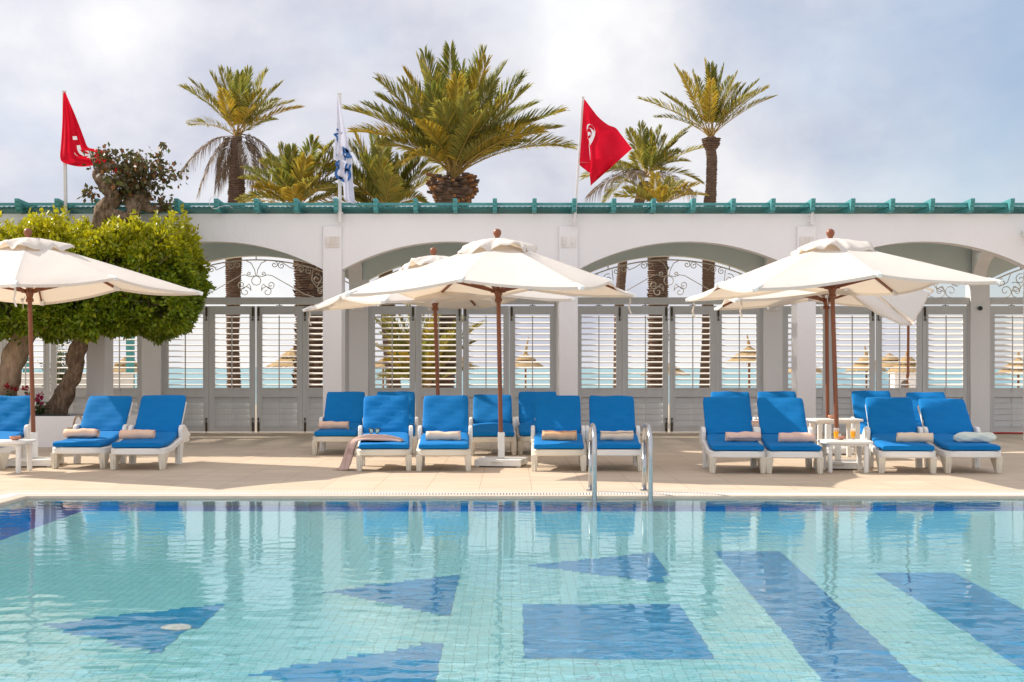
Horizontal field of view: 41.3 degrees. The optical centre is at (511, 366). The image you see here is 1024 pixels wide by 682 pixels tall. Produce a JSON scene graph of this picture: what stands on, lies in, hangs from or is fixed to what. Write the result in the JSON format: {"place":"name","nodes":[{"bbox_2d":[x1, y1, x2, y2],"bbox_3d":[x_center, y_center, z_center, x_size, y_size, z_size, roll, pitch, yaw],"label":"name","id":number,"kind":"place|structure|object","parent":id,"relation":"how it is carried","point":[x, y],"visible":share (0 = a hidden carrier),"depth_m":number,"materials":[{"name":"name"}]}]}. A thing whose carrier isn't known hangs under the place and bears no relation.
{"place":"outdoors","nodes":[
{"label":"outdoors","id":0,"kind":"place"},
{"bbox_2d":[37,341,69,383],"bbox_3d":[-10.031,0.316,30.169,0.720,2.058,1.293,0,0,-42],"label":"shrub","id":1,"kind":"object","parent":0,"point":[60,365],"visible":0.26,"depth_m":30.15,"materials":[{"name":"green plant"}]},
{"bbox_2d":[126,335,134,387],"bbox_3d":[-8.829,-0.150,31.460,0.230,3.000,0.160,0,0,0],"label":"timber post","id":2,"kind":"object","parent":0,"point":[130,342],"depth_m":31.40,"materials":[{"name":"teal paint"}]},
{"bbox_2d":[0,499,1023,681],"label":"pool water","id":3,"kind":"structure","parent":0,"point":[510,590],"depth_m":8.09,"materials":[{"name":"liquid"}]},
{"bbox_2d":[0,433,1023,491],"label":"pool deck","id":4,"kind":"structure","parent":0,"point":[250,461],"depth_m":16.73,"materials":[{"name":"beige ceramic"}]},
{"bbox_2d":[0,439,36,472],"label":"side table","id":5,"kind":"object","parent":4,"relation":"on","point":[20,443],"visible":1,"depth_m":16.58,"materials":[{"name":"white plastic"}]},
{"bbox_2d":[0,395,38,468],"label":"sun lounger","id":6,"kind":"object","parent":4,"relation":"on","point":[15,416],"visible":0.69,"depth_m":18.34,"materials":[{"name":"fabric"}]},
{"bbox_2d":[30,413,137,446],"bbox_3d":[-9.125,1.050,22.720,5.750,0.500,1.440,0,0,0],"label":"planter","id":7,"kind":"object","parent":4,"relation":"on","point":[49,429],"visible":0.17,"depth_m":22.00,"materials":[{"name":"white paint"}]},
{"bbox_2d":[3,382,17,395],"bbox_3d":[-8.238,0.594,22.536,0.369,0.678,0.281,0,0,29],"label":"flowering plant","id":8,"kind":"object","parent":7,"relation":"on","point":[12,388],"visible":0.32,"depth_m":22.56,"materials":[{"name":"red plant"}]},
{"bbox_2d":[35,392,50,414],"bbox_3d":[-7.764,0.693,22.345,0.330,0.596,0.313,0,0,0],"label":"flowering plant","id":9,"kind":"object","parent":7,"relation":"in","point":[40,409],"visible":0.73,"depth_m":22.32,"materials":[{"name":"pink plant"}]},
{"bbox_2d":[0,205,92,395],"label":"clipped tree","id":10,"kind":"object","parent":7,"relation":"in","point":[15,352],"visible":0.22,"depth_m":22.16,"materials":[{"name":"green plant"}]},
{"bbox_2d":[35,414,69,415],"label":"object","id":11,"kind":"object","parent":7,"relation":"on","point":[52,415],"visible":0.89,"depth_m":22.13,"materials":[{"name":"black plastic"}]},
{"bbox_2d":[9,203,216,413],"bbox_3d":[-6.611,-0.881,22.392,3.299,3.627,2.285,0,0,0],"label":"clipped tree","id":12,"kind":"object","parent":7,"relation":"on","point":[133,245],"visible":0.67,"depth_m":21.81,"materials":[{"name":"green plant"}]},
{"bbox_2d":[77,142,195,229],"bbox_3d":[-6.529,-1.426,22.875,2.474,4.735,1.253,0,0,0],"label":"gnarled tree","id":13,"kind":"object","parent":7,"relation":"in","point":[132,192],"visible":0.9,"depth_m":22.81,"materials":[{"name":"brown plant"}]},
{"bbox_2d":[51,396,132,468],"bbox_3d":[-5.535,0.849,18.050,0.716,0.902,1.653,0,0,-1],"label":"sun lounger","id":14,"kind":"object","parent":4,"relation":"on","point":[108,417],"visible":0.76,"depth_m":18.32,"materials":[{"name":"fabric"}]},
{"bbox_2d":[63,428,99,437],"bbox_3d":[-5.644,0.872,17.834,0.446,0.134,0.147,0,10,2],"label":"rolled towel","id":15,"kind":"object","parent":14,"relation":"on","point":[81,433],"visible":1,"depth_m":17.78,"materials":[{"name":"fabric"}]},
{"bbox_2d":[0,228,202,467],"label":"market parasol","id":16,"kind":"object","parent":4,"relation":"on","point":[38,271],"visible":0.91,"depth_m":17.62,"materials":[{"name":"white fabric"}]},
{"bbox_2d":[109,395,189,469],"bbox_3d":[-4.736,0.843,17.852,0.716,0.915,1.636,0,0,-1],"label":"sun lounger","id":17,"kind":"object","parent":4,"relation":"on","point":[162,416],"visible":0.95,"depth_m":18.13,"materials":[{"name":"fabric"}]},
{"bbox_2d":[119,429,155,438],"bbox_3d":[-4.860,0.877,17.643,0.446,0.132,0.139,0,10,-2],"label":"rolled towel","id":18,"kind":"object","parent":17,"relation":"on","point":[136,434],"visible":1,"depth_m":17.59,"materials":[{"name":"fabric"}]},
{"bbox_2d":[312,392,364,454],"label":"sun lounger","id":19,"kind":"object","parent":4,"relation":"on","point":[343,406],"visible":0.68,"depth_m":21.08,"materials":[{"name":"fabric"}]},
{"bbox_2d":[319,421,348,428],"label":"rolled towel","id":20,"kind":"object","parent":19,"relation":"on","point":[332,425],"visible":1,"depth_m":20.44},
{"bbox_2d":[356,395,412,470],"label":"sun lounger","id":21,"kind":"object","parent":4,"relation":"on","point":[387,414],"visible":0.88,"depth_m":17.96,"materials":[{"name":"fabric"}]},
{"bbox_2d":[335,434,402,470],"bbox_3d":[-1.833,1.077,17.224,0.908,0.454,0.426,0,0,-10],"label":"draped throw","id":22,"kind":"object","parent":21,"relation":"on","point":[345,464],"visible":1,"depth_m":17.09,"materials":[{"name":"fabric"}]},
{"bbox_2d":[377,391,417,454],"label":"sun lounger","id":23,"kind":"object","parent":4,"relation":"on","point":[411,398],"visible":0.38,"depth_m":21.23,"materials":[{"name":"fabric"}]},
{"bbox_2d":[302,247,575,394],"bbox_3d":[-1.179,-0.264,20.813,3.156,3.128,3.154,0,0,-29],"label":"market parasol","id":24,"kind":"object","parent":4,"relation":"on","point":[339,302],"visible":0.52,"depth_m":20.61,"materials":[{"name":"white fabric"}]},
{"bbox_2d":[416,395,472,471],"bbox_3d":[-0.870,0.841,17.622,0.716,0.917,1.636,0,0,-2],"label":"sun lounger","id":25,"kind":"object","parent":4,"relation":"on","point":[443,413],"visible":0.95,"depth_m":17.93,"materials":[{"name":"fabric"}]},
{"bbox_2d":[426,431,460,439],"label":"rolled towel","id":26,"kind":"object","parent":25,"relation":"on","point":[441,435],"visible":1,"depth_m":17.32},
{"bbox_2d":[344,229,636,467],"bbox_3d":[-0.181,-0.255,17.817,3.070,3.109,3.070,0,0,17],"label":"market parasol","id":27,"kind":"object","parent":4,"relation":"on","point":[497,267],"visible":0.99,"depth_m":17.16,"materials":[{"name":"white fabric"}]},
{"bbox_2d":[469,394,516,455],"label":"sun lounger","id":28,"kind":"object","parent":4,"relation":"on","point":[484,419],"visible":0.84,"depth_m":20.93,"materials":[{"name":"fabric"}]},
{"bbox_2d":[0,490,1023,505],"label":"pool coping","id":29,"kind":"object","parent":4,"relation":"on","point":[13,499],"visible":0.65,"depth_m":13.83,"materials":[{"name":"stone"}]},
{"bbox_2d":[0,493,1023,499],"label":"overflow grate","id":30,"kind":"object","parent":29,"relation":"in","point":[4,496],"visible":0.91,"depth_m":13.92,"materials":[{"name":"plastic"}]},
{"bbox_2d":[586,423,652,499],"bbox_3d":[1.105,1.248,13.928,0.660,1.346,0.725,0,0,0],"label":"pool ladder","id":31,"kind":"object","parent":29,"relation":"attached to","point":[592,459],"visible":0.73,"depth_m":13.64,"materials":[{"name":"metal"}]},
{"bbox_2d":[0,214,1023,441],"bbox_3d":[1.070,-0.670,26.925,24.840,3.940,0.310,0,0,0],"label":"arcade","id":32,"kind":"object","parent":4,"relation":"on","point":[772,353],"visible":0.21,"depth_m":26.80,"materials":[{"name":"white paint"}]},
{"bbox_2d":[3,338,49,409],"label":"louvred shutter","id":33,"kind":"object","parent":32,"relation":"attached to","point":[45,390],"visible":0.16,"depth_m":26.86,"materials":[{"name":"grey paint"}]},
{"bbox_2d":[50,339,85,412],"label":"louvred shutter","id":34,"kind":"object","parent":32,"relation":"attached to","point":[78,404],"visible":0.08,"depth_m":26.86,"materials":[{"name":"grey paint"}]},
{"bbox_2d":[113,334,140,412],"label":"louvred shutter","id":35,"kind":"object","parent":32,"relation":"attached to","point":[135,393],"visible":0.17,"depth_m":26.86,"materials":[{"name":"grey paint"}]},
{"bbox_2d":[164,306,208,431],"bbox_3d":[-6.445,0.027,26.870,0.912,2.526,0.105,0,0,0],"label":"louvred shutter","id":36,"kind":"object","parent":32,"relation":"attached to","point":[196,417],"visible":0.6,"depth_m":26.86,"materials":[{"name":"grey paint"}]},
{"bbox_2d":[209,304,255,431],"bbox_3d":[-5.527,0.027,26.870,0.912,2.526,0.105,0,0,0],"label":"louvred shutter","id":37,"kind":"object","parent":32,"relation":"attached to","point":[231,409],"visible":1,"depth_m":26.86,"materials":[{"name":"grey paint"}]},
{"bbox_2d":[209,256,348,296],"bbox_3d":[-5.060,-1.773,26.900,3.692,0.823,0.023,0,0,0],"label":"iron fanlight","id":38,"kind":"object","parent":32,"relation":"on","point":[248,260],"visible":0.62,"depth_m":26.89,"materials":[{"name":"metal"}]},
{"bbox_2d":[256,304,302,431],"bbox_3d":[-4.593,0.027,26.870,0.912,2.526,0.105,0,0,0],"label":"louvred shutter","id":39,"kind":"object","parent":32,"relation":"attached to","point":[279,409],"visible":1,"depth_m":26.86,"materials":[{"name":"grey paint"}]},
{"bbox_2d":[303,306,347,431],"bbox_3d":[-3.675,0.027,26.870,0.912,2.526,0.104,0,0,0],"label":"louvred shutter","id":40,"kind":"object","parent":32,"relation":"attached to","point":[312,406],"visible":0.44,"depth_m":26.86,"materials":[{"name":"grey paint"}]},
{"bbox_2d":[370,304,414,423],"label":"louvred shutter","id":41,"kind":"object","parent":32,"relation":"attached to","point":[392,309],"visible":0.62,"depth_m":26.86,"materials":[{"name":"grey paint"}]},
{"bbox_2d":[416,306,461,426],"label":"louvred shutter","id":42,"kind":"object","parent":32,"relation":"attached to","point":[421,393],"visible":0.59,"depth_m":26.86,"materials":[{"name":"grey paint"}]},
{"bbox_2d":[463,306,508,431],"bbox_3d":[-0.513,0.027,26.870,0.912,2.526,0.104,0,0,0],"label":"louvred shutter","id":43,"kind":"object","parent":32,"relation":"attached to","point":[470,393],"visible":0.67,"depth_m":26.86,"materials":[{"name":"grey paint"}]},
{"bbox_2d":[0,198,1023,213],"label":"pergola roof","id":44,"kind":"structure","parent":32,"relation":"on","point":[850,206],"depth_m":23.39,"materials":[{"name":"teal paint"}]},
{"bbox_2d":[62,90,69,222],"bbox_3d":[-7.671,-3.602,23.380,0.109,2.285,0.100,0,0,0],"label":"flagpole","id":45,"kind":"object","parent":44,"relation":"attached to","point":[65,182],"visible":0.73,"depth_m":23.33,"materials":[{"name":"metal"}]},
{"bbox_2d":[60,92,116,174],"bbox_3d":[-7.232,-3.990,23.246,0.990,1.397,0.152,0,0,-6],"label":"flag","id":46,"kind":"object","parent":45,"relation":"attached to","point":[73,145],"visible":0.79,"depth_m":23.24,"materials":[{"name":"red fabric"}]},
{"bbox_2d":[337,93,342,222],"bbox_3d":[-2.954,-3.588,23.379,0.094,2.230,0.102,0,0,0],"label":"flagpole","id":47,"kind":"object","parent":44,"relation":"attached to","point":[340,219],"visible":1,"depth_m":23.33,"materials":[{"name":"metal"}]},
{"bbox_2d":[333,95,354,203],"bbox_3d":[-2.866,-3.709,23.240,0.384,1.875,0.060,0,0,0],"label":"flag","id":48,"kind":"object","parent":47,"relation":"attached to","point":[342,156],"visible":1,"depth_m":23.23,"materials":[{"name":"white fabric"}]},
{"bbox_2d":[572,96,584,225],"bbox_3d":[1.140,-3.529,23.383,0.208,2.224,0.094,0,0,0],"label":"flagpole","id":49,"kind":"object","parent":44,"relation":"attached to","point":[578,163],"visible":1,"depth_m":23.34,"materials":[{"name":"metal"}]},
{"bbox_2d":[580,99,631,184],"bbox_3d":[1.597,-3.843,23.228,0.903,1.492,0.172,0,0,6],"label":"flag","id":50,"kind":"object","parent":49,"relation":"attached to","point":[609,145],"visible":1,"depth_m":23.23,"materials":[{"name":"red fabric"}]},
{"bbox_2d":[509,304,553,423],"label":"louvred shutter","id":51,"kind":"object","parent":32,"relation":"attached to","point":[513,311],"visible":0.6,"depth_m":26.86,"materials":[{"name":"grey paint"}]},
{"bbox_2d":[578,304,621,425],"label":"louvred shutter","id":52,"kind":"object","parent":32,"relation":"attached to","point":[584,394],"visible":0.6,"depth_m":26.86,"materials":[{"name":"grey paint"}]},
{"bbox_2d":[622,304,667,431],"bbox_3d":[2.633,0.027,26.870,0.912,2.526,0.104,0,0,0],"label":"louvred shutter","id":53,"kind":"object","parent":32,"relation":"attached to","point":[651,406],"visible":0.84,"depth_m":26.86,"materials":[{"name":"grey paint"}]},
{"bbox_2d":[595,256,741,294],"bbox_3d":[3.100,-1.773,26.900,3.692,0.823,0.023,0,0,0],"label":"iron fanlight","id":54,"kind":"object","parent":32,"relation":"on","point":[668,259],"visible":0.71,"depth_m":26.89,"materials":[{"name":"metal"}]},
{"bbox_2d":[669,304,715,431],"bbox_3d":[3.567,0.027,26.870,0.912,2.526,0.104,0,0,0],"label":"louvred shutter","id":55,"kind":"object","parent":32,"relation":"attached to","point":[686,412],"visible":0.84,"depth_m":26.86,"materials":[{"name":"grey paint"}]},
{"bbox_2d":[716,306,760,416],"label":"louvred shutter","id":56,"kind":"object","parent":32,"relation":"attached to","point":[753,393],"visible":0.48,"depth_m":26.86,"materials":[{"name":"grey paint"}]},
{"bbox_2d":[765,306,779,310],"bbox_3d":[5.131,-1.288,26.704,0.290,0.375,0.131,0,0,0],"label":"wall lamp","id":57,"kind":"object","parent":32,"relation":"attached to","point":[776,308],"visible":0.3,"depth_m":26.67,"materials":[{"name":"white paint"}]},
{"bbox_2d":[784,306,825,431],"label":"louvred shutter","id":58,"kind":"object","parent":32,"relation":"attached to","point":[820,403],"visible":0.42,"depth_m":26.86,"materials":[{"name":"grey paint"}]},
{"bbox_2d":[829,306,874,431],"bbox_3d":[6.713,0.027,26.870,0.912,2.526,0.104,0,0,0],"label":"louvred shutter","id":59,"kind":"object","parent":32,"relation":"attached to","point":[845,409],"visible":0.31,"depth_m":26.86,"materials":[{"name":"grey paint"}]},
{"bbox_2d":[876,308,921,396],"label":"louvred shutter","id":60,"kind":"object","parent":32,"relation":"attached to","point":[898,392],"visible":0.37,"depth_m":26.86,"materials":[{"name":"grey paint"}]},
{"bbox_2d":[929,283,958,296],"bbox_3d":[7.180,-1.773,26.900,3.692,0.823,0.023,0,0,0],"label":"iron fanlight","id":61,"kind":"object","parent":32,"relation":"on","point":[944,291],"visible":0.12,"depth_m":26.89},
{"bbox_2d":[922,304,966,407],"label":"louvred shutter","id":62,"kind":"object","parent":32,"relation":"attached to","point":[955,393],"visible":0.6,"depth_m":26.86,"materials":[{"name":"grey paint"}]},
{"bbox_2d":[991,304,1022,431],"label":"louvred shutter","id":63,"kind":"object","parent":32,"relation":"attached to","point":[1006,409],"visible":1,"depth_m":26.86,"materials":[{"name":"grey paint"}]},
{"bbox_2d":[996,268,1022,296],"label":"iron fanlight","id":64,"kind":"object","parent":32,"relation":"on","point":[1011,291],"visible":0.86,"depth_m":26.89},
{"bbox_2d":[516,391,555,454],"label":"sun lounger","id":65,"kind":"object","parent":4,"relation":"on","point":[525,419],"visible":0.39,"depth_m":21.12,"materials":[{"name":"fabric"}]},
{"bbox_2d":[531,395,586,470],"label":"sun lounger","id":66,"kind":"object","parent":4,"relation":"on","point":[557,412],"visible":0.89,"depth_m":17.95,"materials":[{"name":"fabric"}]},
{"bbox_2d":[542,430,576,440],"bbox_3d":[0.605,0.878,17.351,0.445,0.135,0.142,0,3,4],"label":"rolled towel","id":67,"kind":"object","parent":66,"relation":"on","point":[559,435],"visible":1,"depth_m":17.30,"materials":[{"name":"fabric"}]},
{"bbox_2d":[585,395,641,471],"bbox_3d":[1.316,0.843,17.622,0.716,0.915,1.636,0,0,2],"label":"sun lounger","id":68,"kind":"object","parent":4,"relation":"on","point":[612,413],"visible":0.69,"depth_m":17.98,"materials":[{"name":"fabric"}]},
{"bbox_2d":[600,431,633,440],"bbox_3d":[1.336,0.879,17.329,0.428,0.134,0.137,0,4,1],"label":"rolled towel","id":69,"kind":"object","parent":68,"relation":"on","point":[617,435],"visible":1,"depth_m":17.28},
{"bbox_2d":[699,397,765,473],"bbox_3d":[2.791,0.849,17.279,0.716,0.901,1.652,0,0,3],"label":"sun lounger","id":70,"kind":"object","parent":4,"relation":"on","point":[722,415],"visible":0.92,"depth_m":17.56,"materials":[{"name":"fabric"}]},
{"bbox_2d":[725,431,760,440],"bbox_3d":[2.895,0.874,17.041,0.447,0.136,0.145,0,7,0],"label":"rolled towel","id":71,"kind":"object","parent":70,"relation":"on","point":[743,436],"visible":1,"depth_m":16.99,"materials":[{"name":"fabric"}]},
{"bbox_2d":[711,391,756,420],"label":"sun lounger","id":72,"kind":"object","parent":4,"relation":"on","point":[725,394],"visible":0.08,"depth_m":21.34,"materials":[{"name":"fabric"}]},
{"bbox_2d":[756,391,796,447],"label":"sun lounger","id":73,"kind":"object","parent":4,"relation":"on","point":[776,394],"visible":0.07,"depth_m":21.40,"materials":[{"name":"fabric"}]},
{"bbox_2d":[757,397,823,473],"bbox_3d":[3.485,0.852,17.232,0.716,0.897,1.660,0,0,4],"label":"sun lounger","id":74,"kind":"object","parent":4,"relation":"on","point":[776,416],"visible":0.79,"depth_m":17.53,"materials":[{"name":"fabric"}]},
{"bbox_2d":[778,432,814,441],"bbox_3d":[3.547,0.879,16.964,0.445,0.133,0.142,0,4,5],"label":"rolled towel","id":75,"kind":"object","parent":74,"relation":"on","point":[796,437],"visible":1,"depth_m":16.91,"materials":[{"name":"fabric"}]},
{"bbox_2d":[714,288,933,454],"bbox_3d":[4.706,-0.255,20.388,3.219,3.109,3.143,0,0,0],"label":"market parasol","id":76,"kind":"object","parent":4,"relation":"on","point":[907,307],"visible":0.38,"depth_m":19.97,"materials":[{"name":"white fabric"}]},
{"bbox_2d":[806,418,863,458],"bbox_3d":[4.600,1.020,19.400,0.720,0.560,0.560,0,0,-3],"label":"side table","id":77,"kind":"object","parent":4,"relation":"on","point":[820,422],"visible":0.83,"depth_m":19.18,"materials":[{"name":"white plastic"}]},
{"bbox_2d":[685,229,1002,469],"bbox_3d":[4.088,-0.232,17.371,3.070,3.062,3.068,0,0,-8],"label":"market parasol","id":78,"kind":"object","parent":4,"relation":"on","point":[831,264],"visible":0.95,"depth_m":16.70,"materials":[{"name":"white fabric"}]},
{"bbox_2d":[817,439,872,472],"bbox_3d":[4.125,1.103,16.860,0.620,0.386,0.580,0,0,3],"label":"side table","id":79,"kind":"object","parent":4,"relation":"on","point":[829,444],"visible":0.96,"depth_m":16.63,"materials":[{"name":"white plastic"}]},
{"bbox_2d":[850,391,890,454],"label":"sun lounger","id":80,"kind":"object","parent":4,"relation":"on","point":[858,398],"visible":0.2,"depth_m":21.33,"materials":[{"name":"fabric"}]},
{"bbox_2d":[861,397,936,473],"bbox_3d":[4.895,0.851,17.265,0.716,0.898,1.652,0,0,6],"label":"sun lounger","id":81,"kind":"object","parent":4,"relation":"on","point":[889,419],"visible":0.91,"depth_m":17.54,"materials":[{"name":"fabric"}]},
{"bbox_2d":[896,432,933,442],"bbox_3d":[5.024,0.882,16.960,0.447,0.132,0.136,0,3,7],"label":"rolled towel","id":82,"kind":"object","parent":81,"relation":"on","point":[913,437],"visible":1,"depth_m":16.91,"materials":[{"name":"fabric"}]},
{"bbox_2d":[906,392,945,426],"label":"sun lounger","id":83,"kind":"object","parent":4,"relation":"on","point":[915,397],"visible":0.07,"depth_m":21.32,"materials":[{"name":"fabric"}]},
{"bbox_2d":[918,398,1002,473],"bbox_3d":[5.662,0.860,17.311,0.716,0.880,1.676,0,0,3],"label":"sun lounger","id":84,"kind":"object","parent":4,"relation":"on","point":[944,421],"visible":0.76,"depth_m":17.57,"materials":[{"name":"fabric"}]},
{"bbox_2d":[953,432,995,441],"bbox_3d":[5.782,0.874,16.992,0.520,0.128,0.195,0,0,1],"label":"bundled towel","id":85,"kind":"object","parent":84,"relation":"on","point":[974,437],"visible":1,"depth_m":16.93,"materials":[{"name":"fabric"}]},
{"bbox_2d":[0,0,1023,366],"label":"sky","id":86,"kind":"structure","parent":0,"point":[877,101],"materials":[{"name":"white"}]},
{"bbox_2d":[22,369,1022,403],"bbox_3d":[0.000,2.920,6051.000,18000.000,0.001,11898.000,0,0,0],"label":"sea","id":87,"kind":"structure","parent":0,"point":[530,376],"depth_m":371.16,"materials":[{"name":"liquid"}]},
{"bbox_2d":[415,404,668,431],"bbox_3d":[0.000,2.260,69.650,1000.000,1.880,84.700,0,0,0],"label":"beach","id":88,"kind":"structure","parent":0,"point":[668,415],"depth_m":43.79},
{"bbox_2d":[19,374,132,387],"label":"wall","id":89,"kind":"structure","parent":88,"relation":"on","point":[84,381],"depth_m":31.00,"materials":[{"name":"white paint"}]},
{"bbox_2d":[113,357,136,374],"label":"thatched parasol","id":90,"kind":"object","parent":88,"relation":"on","point":[121,365],"visible":0.29,"depth_m":61.44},
{"bbox_2d":[178,64,305,387],"bbox_3d":[-7.452,-3.390,37.209,3.213,9.653,3.379,0,0,-31],"label":"date palm","id":91,"kind":"object","parent":88,"relation":"on","point":[239,104],"visible":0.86,"depth_m":36.85,"materials":[{"name":"green plant"}]},
{"bbox_2d":[266,348,322,369],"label":"thatched parasol","id":92,"kind":"object","parent":88,"relation":"on","point":[285,359],"visible":0.38,"depth_m":49.38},
{"bbox_2d":[235,134,368,387],"bbox_3d":[-5.360,-2.260,34.351,3.407,7.296,3.187,0,0,27],"label":"date palm","id":93,"kind":"object","parent":88,"relation":"on","point":[292,175],"visible":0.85,"depth_m":33.71,"materials":[{"name":"green plant"}]},
{"bbox_2d":[375,359,384,387],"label":"thatched parasol","id":94,"kind":"object","parent":88,"relation":"on","point":[379,364],"visible":0.18,"depth_m":77.50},
{"bbox_2d":[305,125,456,387],"bbox_3d":[-3.607,-2.394,34.911,4.034,7.580,3.359,0,0,20],"label":"date palm","id":95,"kind":"object","parent":88,"relation":"on","point":[383,180],"visible":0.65,"depth_m":34.30,"materials":[{"name":"green plant"}]},
{"bbox_2d":[375,304,483,387],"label":"young palm","id":96,"kind":"object","parent":88,"relation":"on","point":[423,353],"visible":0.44,"depth_m":30.74,"materials":[{"name":"green plant"}]},
{"bbox_2d":[341,40,578,387],"bbox_3d":[-1.194,-3.157,32.065,4.670,9.043,4.336,0,0,33],"label":"date palm","id":97,"kind":"object","parent":88,"relation":"on","point":[458,121],"visible":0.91,"depth_m":31.53,"materials":[{"name":"green plant"}]},
{"bbox_2d":[515,337,543,387],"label":"thatched parasol","id":98,"kind":"object","parent":88,"relation":"on","point":[527,364],"visible":0.65,"depth_m":83.49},
{"bbox_2d":[579,120,705,387],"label":"date palm","id":99,"kind":"object","parent":88,"relation":"on","point":[644,152],"visible":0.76,"depth_m":40.86,"materials":[{"name":"green plant"}]},
{"bbox_2d":[612,171,707,387],"bbox_3d":[3.851,-1.913,36.058,2.295,6.668,2.124,0,0,29],"label":"date palm","id":100,"kind":"object","parent":88,"relation":"on","point":[663,192],"visible":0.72,"depth_m":35.85,"materials":[{"name":"green plant"}]},
{"bbox_2d":[641,363,689,375],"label":"thatched parasol","id":101,"kind":"object","parent":88,"relation":"on","point":[678,371],"visible":0.22,"depth_m":69.32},
{"bbox_2d":[636,56,778,387],"bbox_3d":[5.755,-3.850,40.027,4.057,10.667,2.352,0,0,23],"label":"date palm","id":102,"kind":"object","parent":88,"relation":"on","point":[711,112],"visible":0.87,"depth_m":39.86,"materials":[{"name":"green plant"}]},
{"bbox_2d":[725,335,755,387],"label":"thatched parasol","id":103,"kind":"object","parent":88,"relation":"on","point":[746,354],"visible":0.39,"depth_m":63.59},
{"bbox_2d":[845,346,887,387],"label":"thatched parasol","id":104,"kind":"object","parent":88,"relation":"on","point":[863,364],"visible":0.41,"depth_m":75.56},
{"bbox_2d":[882,353,898,366],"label":"thatched parasol","id":105,"kind":"object","parent":88,"relation":"on","point":[889,359],"visible":0.37,"depth_m":97.36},
{"bbox_2d":[886,352,915,387],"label":"thatched parasol","id":106,"kind":"object","parent":88,"relation":"on","point":[903,365],"visible":0.42,"depth_m":71.58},
{"bbox_2d":[889,372,915,387],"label":"domed kiosk","id":107,"kind":"object","parent":88,"relation":"on","point":[901,381],"visible":0.12,"depth_m":78.00,"materials":[{"name":"white paint"}]},
{"bbox_2d":[996,352,1022,387],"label":"thatched parasol","id":108,"kind":"object","parent":88,"relation":"on","point":[1014,365],"visible":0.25,"depth_m":65.66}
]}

